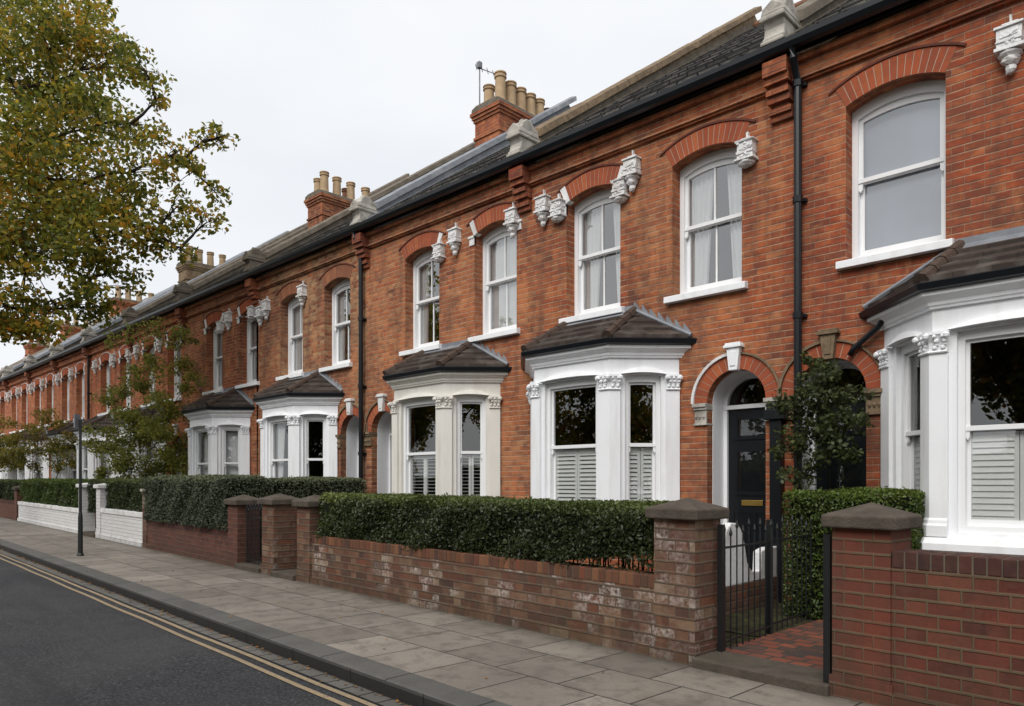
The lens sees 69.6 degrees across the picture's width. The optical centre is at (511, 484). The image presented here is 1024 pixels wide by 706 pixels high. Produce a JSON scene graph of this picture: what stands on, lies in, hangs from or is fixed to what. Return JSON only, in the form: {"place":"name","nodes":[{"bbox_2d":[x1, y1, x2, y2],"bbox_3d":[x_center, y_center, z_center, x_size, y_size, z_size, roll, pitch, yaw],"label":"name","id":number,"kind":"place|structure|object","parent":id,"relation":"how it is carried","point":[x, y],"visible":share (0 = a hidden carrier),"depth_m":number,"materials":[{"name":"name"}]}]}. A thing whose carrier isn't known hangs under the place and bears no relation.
{"place":"outdoors","nodes":[
{"label":"outdoors","id":0,"kind":"place"},
{"bbox_2d":[0,553,380,705],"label":"road","id":1,"kind":"structure","parent":0,"point":[60,645],"depth_m":6.21,"materials":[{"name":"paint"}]},
{"bbox_2d":[0,557,350,705],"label":"yellow line","id":2,"kind":"object","parent":1,"relation":"on","point":[253,666],"visible":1,"depth_m":6.69,"materials":[{"name":"paint"}]},
{"bbox_2d":[0,554,376,705],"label":"yellow line","id":3,"kind":"object","parent":1,"relation":"on","point":[278,667],"visible":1,"depth_m":6.73,"materials":[{"name":"paint"}]},
{"bbox_2d":[0,549,412,705],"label":"gutter channel","id":4,"kind":"object","parent":1,"relation":"on","point":[351,688],"depth_m":6.74,"materials":[{"name":"grey concrete"}]},
{"bbox_2d":[1,528,486,705],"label":"fallen leaves","id":5,"kind":"object","parent":4,"relation":"on","point":[397,700],"visible":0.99,"depth_m":8.12,"materials":[{"name":"brown plant"}]},
{"bbox_2d":[0,0,800,369],"label":"sky","id":6,"kind":"structure","parent":0,"point":[371,94],"materials":[{"name":"white"}]},
{"bbox_2d":[0,517,875,705],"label":"pavement","id":7,"kind":"structure","parent":0,"point":[517,666],"depth_m":6.50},
{"bbox_2d":[0,486,23,519],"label":"garden wall","id":8,"kind":"structure","parent":7,"relation":"on","point":[8,509],"depth_m":24.76,"materials":[{"name":"brick"}]},
{"bbox_2d":[17,483,95,533],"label":"garden wall","id":9,"kind":"structure","parent":7,"relation":"on","point":[58,517],"depth_m":20.19,"materials":[{"name":"white paint"}]},
{"bbox_2d":[74,414,83,555],"bbox_3d":[-7.880,0.016,13.429,0.132,2.582,0.180,0,0,-1],"label":"sign post","id":10,"kind":"object","parent":7,"relation":"on","point":[77,421],"visible":1,"depth_m":13.41,"materials":[{"name":"metal"}]},
{"bbox_2d":[83,531,95,537],"bbox_3d":[-10.226,1.245,18.068,0.410,0.126,1.240,0,0,-44],"label":"threshold step","id":11,"kind":"object","parent":7,"relation":"on","point":[89,533],"visible":0.18,"depth_m":17.90,"materials":[{"name":"stone"}]},
{"bbox_2d":[93,483,141,546],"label":"garden wall","id":12,"kind":"structure","parent":7,"relation":"on","point":[121,526],"depth_m":16.47,"materials":[{"name":"white paint"}]},
{"bbox_2d":[0,0,240,349],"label":"street tree","id":13,"kind":"object","parent":7,"relation":"on","point":[74,209],"visible":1,"depth_m":15.15,"materials":[{"name":"green plant"}]},
{"bbox_2d":[140,489,260,566],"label":"garden wall","id":14,"kind":"structure","parent":7,"relation":"on","point":[224,547],"depth_m":12.58,"materials":[{"name":"brick"}]},
{"bbox_2d":[234,562,260,572],"bbox_3d":[-3.986,1.324,11.562,0.410,0.122,0.870,0,0,-44],"label":"threshold step","id":15,"kind":"object","parent":7,"relation":"on","point":[253,567],"visible":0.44,"depth_m":11.47,"materials":[{"name":"stone"}]},
{"bbox_2d":[257,493,299,574],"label":"gate pier","id":16,"kind":"structure","parent":7,"relation":"on","point":[279,531],"depth_m":10.99,"materials":[{"name":"brick"}]},
{"bbox_2d":[246,503,261,564],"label":"iron gate","id":17,"kind":"structure","parent":16,"relation":"attached to","point":[248,516],"depth_m":11.71,"materials":[{"name":"black metal"}]},
{"bbox_2d":[270,569,296,580],"bbox_3d":[-3.169,1.334,10.711,0.723,0.121,0.433,0,0,44],"label":"threshold step","id":18,"kind":"object","parent":7,"relation":"on","point":[287,574],"visible":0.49,"depth_m":10.62,"materials":[{"name":"stone"}]},
{"bbox_2d":[292,495,728,665],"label":"garden wall","id":19,"kind":"structure","parent":7,"relation":"on","point":[666,609],"depth_m":6.73,"materials":[{"name":"brick"}]},
{"bbox_2d":[717,518,771,651],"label":"iron gate","id":20,"kind":"structure","parent":19,"relation":"attached to","point":[722,547],"depth_m":6.10,"materials":[{"name":"black metal"}]},
{"bbox_2d":[692,651,829,696],"bbox_3d":[1.891,1.399,5.435,0.410,0.124,1.050,0,0,-44],"label":"threshold step","id":21,"kind":"object","parent":7,"relation":"on","point":[783,674],"visible":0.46,"depth_m":5.36,"materials":[{"name":"stone"}]},
{"bbox_2d":[821,502,1023,705],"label":"garden wall","id":22,"kind":"structure","parent":7,"relation":"on","point":[910,627],"depth_m":4.59,"materials":[{"name":"red brick"}]},
{"bbox_2d":[823,534,831,682],"bbox_3d":[2.142,0.855,4.993,0.046,1.030,0.042,0,0,44],"label":"latch post","id":23,"kind":"object","parent":22,"relation":"attached to","point":[827,604],"visible":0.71,"depth_m":4.98,"materials":[{"name":"black metal"}]},
{"bbox_2d":[95,520,822,646],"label":"front garden soil","id":24,"kind":"structure","parent":0,"point":[733,635],"depth_m":7.46,"materials":[{"name":"brown soil"}]},
{"bbox_2d":[0,414,24,471],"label":"garden tree","id":25,"kind":"object","parent":24,"relation":"on","point":[5,462],"visible":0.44,"depth_m":30.34,"materials":[{"name":"green plant"}]},
{"bbox_2d":[0,479,26,499],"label":"hedge","id":26,"kind":"object","parent":24,"relation":"on","point":[6,490],"visible":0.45,"depth_m":25.73,"materials":[{"name":"green plant"}]},
{"bbox_2d":[0,408,87,477],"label":"garden tree","id":27,"kind":"object","parent":24,"relation":"on","point":[55,447],"visible":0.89,"depth_m":26.23,"materials":[{"name":"green plant"}]},
{"bbox_2d":[19,478,97,507],"bbox_3d":[-13.268,0.282,21.625,0.810,1.000,7.402,0,0,-44],"label":"hedge","id":28,"kind":"object","parent":24,"relation":"on","point":[64,492],"visible":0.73,"depth_m":21.10,"materials":[{"name":"green plant"}]},
{"bbox_2d":[86,477,149,513],"bbox_3d":[-8.875,0.294,17.057,0.778,0.959,4.479,0,0,-44],"label":"hedge","id":29,"kind":"object","parent":24,"relation":"on","point":[124,494],"visible":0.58,"depth_m":16.64,"materials":[{"name":"green plant"}]},
{"bbox_2d":[76,316,209,519],"bbox_3d":[-9.400,-1.621,19.066,5.089,5.781,2.012,0,0,17],"label":"garden tree","id":30,"kind":"object","parent":24,"relation":"on","point":[150,428],"visible":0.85,"depth_m":19.19,"materials":[{"name":"green plant"}]},
{"bbox_2d":[140,473,269,529],"bbox_3d":[-5.833,0.279,13.738,0.883,0.996,4.113,0,0,-44],"label":"hedge","id":31,"kind":"object","parent":24,"relation":"on","point":[195,500],"visible":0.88,"depth_m":12.96,"materials":[{"name":"green plant"}]},
{"bbox_2d":[260,475,366,554],"bbox_3d":[-3.683,0.547,13.433,2.091,1.417,0.692,0,0,-44],"label":"hedge","id":32,"kind":"object","parent":24,"relation":"on","point":[300,487],"visible":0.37,"depth_m":13.18,"materials":[{"name":"green plant"}]},
{"bbox_2d":[315,491,670,573],"bbox_3d":[-0.466,0.697,8.268,0.863,1.220,5.634,0,0,-44],"label":"hedge","id":33,"kind":"object","parent":24,"relation":"on","point":[542,529],"visible":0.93,"depth_m":7.46,"materials":[{"name":"green plant"}]},
{"bbox_2d":[726,611,812,636],"bbox_3d":[1.638,1.337,7.887,1.100,0.024,2.770,0,0,-44],"label":"moss bed","id":34,"kind":"object","parent":24,"relation":"on","point":[733,622],"visible":0.2,"depth_m":7.16,"materials":[{"name":"soil"}]},
{"bbox_2d":[766,514,811,633],"bbox_3d":[2.655,0.838,7.006,0.040,1.105,1.010,0,0,43],"label":"iron railing","id":35,"kind":"object","parent":34,"relation":"on","point":[768,574],"visible":0.88,"depth_m":6.92,"materials":[{"name":"black metal"}]},
{"bbox_2d":[766,351,874,616],"bbox_3d":[3.140,0.009,7.562,1.099,2.778,0.851,0,0,44],"label":"climbing shrub","id":36,"kind":"object","parent":24,"relation":"on","point":[824,431],"visible":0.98,"depth_m":7.52,"materials":[{"name":"green plant"}]},
{"bbox_2d":[781,484,924,619],"bbox_3d":[3.418,0.680,7.318,1.304,1.365,0.731,0,0,44],"label":"hedge","id":37,"kind":"object","parent":24,"relation":"on","point":[815,505],"visible":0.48,"depth_m":7.36,"materials":[{"name":"green plant"}]},
{"bbox_2d":[726,619,822,669],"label":"tiled path","id":38,"kind":"structure","parent":0,"point":[802,645],"depth_m":6.11,"materials":[{"name":"red tile"}]},
{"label":"terrain","id":39,"kind":"structure","parent":0,"visible":0},
{"bbox_2d":[10,325,90,365],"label":"terraced house","id":40,"kind":"structure","parent":39,"relation":"on","point":[28,349],"depth_m":46.41,"materials":[{"name":"orange brick"}]},
{"bbox_2d":[0,285,173,478],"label":"terraced house","id":41,"kind":"structure","parent":39,"relation":"on","point":[18,395],"depth_m":33.12,"materials":[{"name":"orange brick"}]},
{"bbox_2d":[9,398,16,433],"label":"sash window","id":42,"kind":"structure","parent":41,"relation":"in","point":[16,398],"depth_m":34.25,"materials":[{"name":"white paint"}]},
{"bbox_2d":[1,431,26,478],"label":"bay window","id":43,"kind":"structure","parent":41,"relation":"in","point":[4,475],"depth_m":31.85,"materials":[{"name":"white paint"}]},
{"bbox_2d":[0,298,174,478],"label":"terraced house","id":44,"kind":"structure","parent":39,"relation":"on","point":[4,407],"depth_m":35.81,"materials":[{"name":"brick"}]},
{"bbox_2d":[16,282,244,479],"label":"terraced house","id":45,"kind":"structure","parent":39,"relation":"on","point":[43,386],"depth_m":30.48,"materials":[{"name":"orange brick"}]},
{"bbox_2d":[16,427,50,479],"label":"bay window","id":46,"kind":"structure","parent":45,"relation":"in","point":[25,474],"depth_m":29.76,"materials":[{"name":"white paint"}]},
{"bbox_2d":[45,383,52,426],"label":"sash window","id":47,"kind":"structure","parent":45,"relation":"in","point":[47,425],"depth_m":30.11,"materials":[{"name":"white paint"}]},
{"bbox_2d":[47,251,259,478],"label":"terraced house","id":48,"kind":"structure","parent":39,"relation":"on","point":[69,367],"depth_m":27.43,"materials":[{"name":"orange brick"}]},
{"bbox_2d":[47,420,84,478],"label":"bay window","id":49,"kind":"structure","parent":48,"relation":"in","point":[69,473],"depth_m":26.25,"materials":[{"name":"white paint"}]},
{"bbox_2d":[64,377,69,421],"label":"sash window","id":50,"kind":"structure","parent":48,"relation":"in","point":[68,420],"depth_m":28.62,"materials":[{"name":"white paint"}]},
{"bbox_2d":[73,372,84,420],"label":"sash window","id":51,"kind":"structure","parent":48,"relation":"in","point":[83,376],"depth_m":27.31,"materials":[{"name":"white paint"}]},
{"bbox_2d":[71,231,307,519],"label":"terraced house","id":52,"kind":"structure","parent":39,"relation":"on","point":[105,366],"depth_m":25.34,"materials":[{"name":"orange brick"}]},
{"bbox_2d":[71,413,118,519],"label":"bay window","id":53,"kind":"structure","parent":52,"relation":"in","point":[93,462],"depth_m":24.21,"materials":[{"name":"white paint"}]},
{"bbox_2d":[97,363,109,415],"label":"sash window","id":54,"kind":"structure","parent":52,"relation":"in","point":[108,367],"depth_m":25.40,"materials":[{"name":"white paint"}]},
{"bbox_2d":[117,360,131,410],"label":"sash window","id":55,"kind":"structure","parent":52,"relation":"in","point":[127,400],"depth_m":24.06,"materials":[{"name":"white paint"}]},
{"bbox_2d":[112,222,307,521],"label":"terraced house","id":56,"kind":"structure","parent":39,"relation":"on","point":[162,307],"depth_m":21.71,"materials":[{"name":"orange brick"}]},
{"bbox_2d":[112,404,168,478],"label":"bay window","id":57,"kind":"structure","parent":56,"relation":"in","point":[144,409],"depth_m":21.34,"materials":[{"name":"white paint"}]},
{"bbox_2d":[140,347,155,407],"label":"sash window","id":58,"kind":"structure","parent":56,"relation":"in","point":[152,350],"depth_m":22.55,"materials":[{"name":"white paint"}]},
{"bbox_2d":[164,339,181,401],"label":"sash window","id":59,"kind":"structure","parent":56,"relation":"in","point":[177,379],"depth_m":21.30,"materials":[{"name":"white paint"}]},
{"bbox_2d":[0,539,509,705],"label":"kerb","id":60,"kind":"structure","parent":39,"relation":"on","point":[405,686],"depth_m":6.45,"materials":[{"name":"stone"}]},
{"bbox_2d":[172,171,474,526],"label":"terraced house","id":61,"kind":"structure","parent":39,"relation":"on","point":[222,417],"depth_m":18.39,"materials":[{"name":"brick"}]},
{"bbox_2d":[202,326,223,395],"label":"sash window","id":62,"kind":"structure","parent":61,"relation":"in","point":[217,338],"depth_m":19.46,"materials":[{"name":"white paint"}]},
{"bbox_2d":[181,387,254,526],"bbox_3d":[-7.460,-0.407,18.236,3.065,4.095,0.886,0,0,44],"label":"bay window","id":63,"kind":"structure","parent":61,"relation":"in","point":[222,452],"depth_m":17.67,"materials":[{"name":"white paint"}]},
{"bbox_2d":[235,318,259,388],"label":"sash window","id":64,"kind":"structure","parent":61,"relation":"in","point":[251,325],"depth_m":18.13,"materials":[{"name":"white paint"}]},
{"bbox_2d":[242,61,614,492],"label":"terraced house","id":65,"kind":"structure","parent":39,"relation":"on","point":[309,398],"depth_m":15.68,"materials":[{"name":"brown brick"}]},
{"bbox_2d":[276,297,303,380],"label":"sash window","id":66,"kind":"structure","parent":65,"relation":"in","point":[295,311],"depth_m":16.70,"materials":[{"name":"white paint"}]},
{"bbox_2d":[253,367,344,477],"bbox_3d":[-4.731,-0.407,15.577,3.065,4.095,0.886,0,0,44],"label":"bay window","id":67,"kind":"structure","parent":65,"relation":"in","point":[297,402],"depth_m":15.00,"materials":[{"name":"white paint"}]},
{"bbox_2d":[319,279,351,372],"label":"sash window","id":68,"kind":"structure","parent":65,"relation":"in","point":[340,291],"depth_m":15.42,"materials":[{"name":"white paint"}]},
{"bbox_2d":[349,68,761,498],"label":"terraced house","id":69,"kind":"structure","parent":39,"relation":"on","point":[445,342],"depth_m":12.43,"materials":[{"name":"brick"}]},
{"bbox_2d":[399,250,441,356],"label":"sash window","id":70,"kind":"structure","parent":69,"relation":"in","point":[421,300],"depth_m":13.51,"materials":[{"name":"white paint"}]},
{"bbox_2d":[382,336,511,496],"bbox_3d":[-1.373,-0.407,12.303,3.065,4.095,0.886,0,0,44],"label":"bay window","id":71,"kind":"structure","parent":69,"relation":"in","point":[451,376],"depth_m":11.73,"materials":[{"name":"white paint"}]},
{"bbox_2d":[468,225,519,342],"bbox_3d":[-0.175,-3.285,11.885,1.120,1.910,0.448,0,0,44],"label":"sash window","id":72,"kind":"structure","parent":69,"relation":"in","point":[499,250],"depth_m":12.13,"materials":[{"name":"white paint"}]},
{"bbox_2d":[506,0,928,614],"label":"terraced house","id":73,"kind":"structure","parent":39,"relation":"on","point":[652,356],"depth_m":9.54,"materials":[{"name":"orange brick"}]},
{"bbox_2d":[559,188,624,322],"bbox_3d":[1.236,-3.285,10.510,1.120,1.910,0.449,0,0,44],"label":"sash window","id":74,"kind":"structure","parent":73,"relation":"in","point":[589,213],"depth_m":10.77,"materials":[{"name":"white paint"}]},
{"bbox_2d":[521,302,696,571],"bbox_3d":[0.955,-0.407,10.035,3.065,4.095,0.886,0,0,44],"label":"bay window","id":75,"kind":"structure","parent":73,"relation":"in","point":[610,354],"depth_m":9.49,"materials":[{"name":"white paint"}]},
{"bbox_2d":[664,148,747,304],"bbox_3d":[2.511,-3.285,9.267,1.120,1.910,0.449,0,0,44],"label":"sash window","id":76,"kind":"structure","parent":73,"relation":"in","point":[698,180],"depth_m":9.49,"materials":[{"name":"white paint"}]},
{"bbox_2d":[729,407,765,568],"bbox_3d":[3.016,0.055,9.213,0.670,2.010,0.055,0,0,44],"label":"front door","id":77,"kind":"structure","parent":73,"relation":"in","point":[747,427],"depth_m":9.24,"materials":[{"name":"black paint"}]},
{"bbox_2d":[760,0,1023,601],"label":"terraced house","id":78,"kind":"structure","parent":39,"relation":"on","point":[903,216],"depth_m":7.61,"materials":[{"name":"red brick"}]},
{"bbox_2d":[816,400,865,498],"bbox_3d":[3.818,0.055,8.431,0.670,2.010,0.055,0,0,44],"label":"front door","id":79,"kind":"structure","parent":78,"relation":"in","point":[838,474],"depth_m":8.40,"materials":[{"name":"black paint"}]},
{"bbox_2d":[836,80,954,270],"bbox_3d":[4.051,-3.285,7.739,1.120,1.910,0.410,0,0,44],"label":"sash window","id":80,"kind":"structure","parent":78,"relation":"in","point":[899,136],"depth_m":7.87,"materials":[{"name":"white paint"}]},
{"bbox_2d":[858,226,1023,556],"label":"bay window","id":81,"kind":"structure","parent":78,"relation":"in","point":[972,291],"depth_m":6.71,"materials":[{"name":"white paint"}]}
]}

